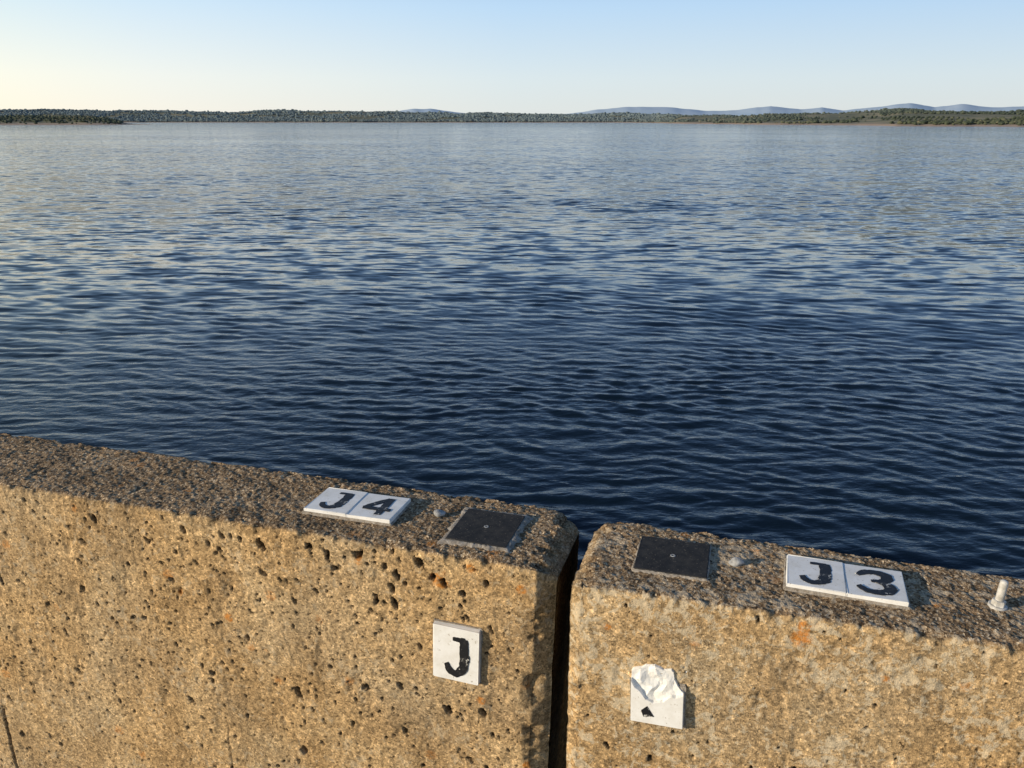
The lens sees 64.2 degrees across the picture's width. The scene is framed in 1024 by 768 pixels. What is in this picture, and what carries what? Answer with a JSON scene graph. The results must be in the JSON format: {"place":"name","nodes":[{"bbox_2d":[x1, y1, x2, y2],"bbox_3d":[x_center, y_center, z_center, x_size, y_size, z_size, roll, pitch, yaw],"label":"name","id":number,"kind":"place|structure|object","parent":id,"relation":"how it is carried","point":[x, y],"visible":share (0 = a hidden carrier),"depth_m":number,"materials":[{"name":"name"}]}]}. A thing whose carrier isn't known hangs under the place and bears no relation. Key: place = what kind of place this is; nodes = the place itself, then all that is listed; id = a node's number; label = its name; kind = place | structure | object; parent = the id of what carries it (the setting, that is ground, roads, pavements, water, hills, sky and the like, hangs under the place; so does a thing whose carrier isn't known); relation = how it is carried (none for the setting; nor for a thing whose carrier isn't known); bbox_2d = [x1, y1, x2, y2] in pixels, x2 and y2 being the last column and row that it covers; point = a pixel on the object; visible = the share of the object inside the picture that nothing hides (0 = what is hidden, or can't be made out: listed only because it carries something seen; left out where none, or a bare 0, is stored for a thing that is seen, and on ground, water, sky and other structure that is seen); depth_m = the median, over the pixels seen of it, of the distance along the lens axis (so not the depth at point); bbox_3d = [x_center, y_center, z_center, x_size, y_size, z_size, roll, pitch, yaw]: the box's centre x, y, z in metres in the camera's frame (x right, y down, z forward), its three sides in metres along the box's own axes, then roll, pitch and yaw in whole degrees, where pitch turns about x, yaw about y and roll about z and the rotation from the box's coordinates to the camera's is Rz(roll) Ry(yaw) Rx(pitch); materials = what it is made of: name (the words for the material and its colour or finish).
{"place":"outdoors","nodes":[
{"label":"outdoors","id":0,"kind":"place"},
{"bbox_2d":[0,123,1023,579],"bbox_3d":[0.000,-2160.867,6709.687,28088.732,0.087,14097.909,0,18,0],"label":"lake water","id":1,"kind":"structure","parent":0,"point":[798,335],"depth_m":26.43,"materials":[{"name":"blue liquid"}]},
{"bbox_2d":[0,110,1023,126],"bbox_3d":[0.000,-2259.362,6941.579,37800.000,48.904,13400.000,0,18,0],"label":"shore terrain","id":2,"kind":"structure","parent":0,"point":[877,121],"depth_m":1330.80,"materials":[{"name":"green plant"}]},
{"bbox_2d":[0,108,1023,125],"bbox_3d":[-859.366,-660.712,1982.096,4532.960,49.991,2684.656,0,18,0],"label":"distant trees","id":3,"kind":"object","parent":2,"relation":"on","point":[35,116],"visible":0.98,"depth_m":2359.82,"materials":[{"name":"green plant"}]},
{"bbox_2d":[0,0,1023,113],"label":"sky","id":4,"kind":"structure","parent":0,"point":[461,56],"materials":[{"name":"blue"}]},
{"bbox_2d":[399,103,1023,115],"bbox_3d":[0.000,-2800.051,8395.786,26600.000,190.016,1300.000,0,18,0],"label":"distant hills","id":5,"kind":"structure","parent":0,"point":[769,109],"depth_m":8502.30,"materials":[{"name":"blue"}]},
{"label":"dam","id":6,"kind":"object","parent":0,"visible":0},
{"bbox_2d":[0,433,578,767],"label":"concrete parapet wall","id":7,"kind":"structure","parent":6,"relation":"on","point":[161,611],"depth_m":1.80,"materials":[{"name":"beige concrete"}]},
{"bbox_2d":[302,487,411,526],"bbox_3d":[-0.334,0.264,1.767,0.211,0.018,0.116,5,19,16],"label":"joint number plaque","id":8,"kind":"object","parent":7,"relation":"on","point":[352,505],"visible":1,"depth_m":1.75,"materials":[{"name":"white ceramic"}]},
{"bbox_2d":[434,509,445,516],"bbox_3d":[-0.153,0.275,1.733,0.026,0.016,0.020,-5,18,-14],"label":"pebble","id":9,"kind":"object","parent":7,"relation":"on","point":[439,513],"visible":1,"depth_m":1.73,"materials":[{"name":"grey stone"}]},
{"bbox_2d":[433,619,482,684],"bbox_3d":[-0.110,0.537,1.633,0.106,0.134,0.019,7,19,16],"label":"letter tile","id":10,"kind":"object","parent":7,"relation":"attached to","point":[457,651],"visible":1,"depth_m":1.62,"materials":[{"name":"white ceramic"}]},
{"bbox_2d":[437,507,532,552],"bbox_3d":[-0.052,0.297,1.677,0.166,0.010,0.171,5,19,16],"label":"cover plate","id":11,"kind":"object","parent":7,"relation":"on","point":[486,530],"visible":1,"depth_m":1.66,"materials":[{"name":"metal"}]},
{"bbox_2d":[566,522,1023,767],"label":"concrete parapet wall","id":12,"kind":"structure","parent":6,"relation":"on","point":[776,675],"depth_m":1.44,"materials":[{"name":"beige concrete"}]},
{"bbox_2d":[629,664,686,728],"bbox_3d":[0.267,0.568,1.496,0.111,0.142,0.021,3,18,17],"label":"broken tile","id":13,"kind":"object","parent":12,"relation":"attached to","point":[657,694],"visible":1,"depth_m":1.49,"materials":[{"name":"white ceramic"}]},
{"bbox_2d":[631,536,711,580],"bbox_3d":[0.308,0.333,1.566,0.146,0.010,0.140,5,19,15],"label":"cover plate","id":14,"kind":"object","parent":12,"relation":"on","point":[672,558],"visible":1,"depth_m":1.55,"materials":[{"name":"metal"}]},
{"bbox_2d":[728,557,743,566],"bbox_3d":[0.424,0.337,1.542,0.023,0.021,0.022,-10,20,-28],"label":"pebble","id":15,"kind":"object","parent":12,"relation":"on","point":[735,561],"visible":1,"depth_m":1.54,"materials":[{"name":"grey stone"}]},
{"bbox_2d":[783,554,911,609],"bbox_3d":[0.602,0.357,1.480,0.211,0.017,0.116,6,19,17],"label":"joint number plaque","id":16,"kind":"object","parent":12,"relation":"on","point":[841,580],"visible":1,"depth_m":1.46,"materials":[{"name":"white ceramic"}]},
{"bbox_2d":[987,579,1008,610],"bbox_3d":[0.842,0.362,1.405,0.030,0.054,0.030,9,18,15],"label":"anchor bolt","id":17,"kind":"object","parent":12,"relation":"on","point":[998,602],"visible":1,"depth_m":1.40,"materials":[{"name":"metal"}]}
]}

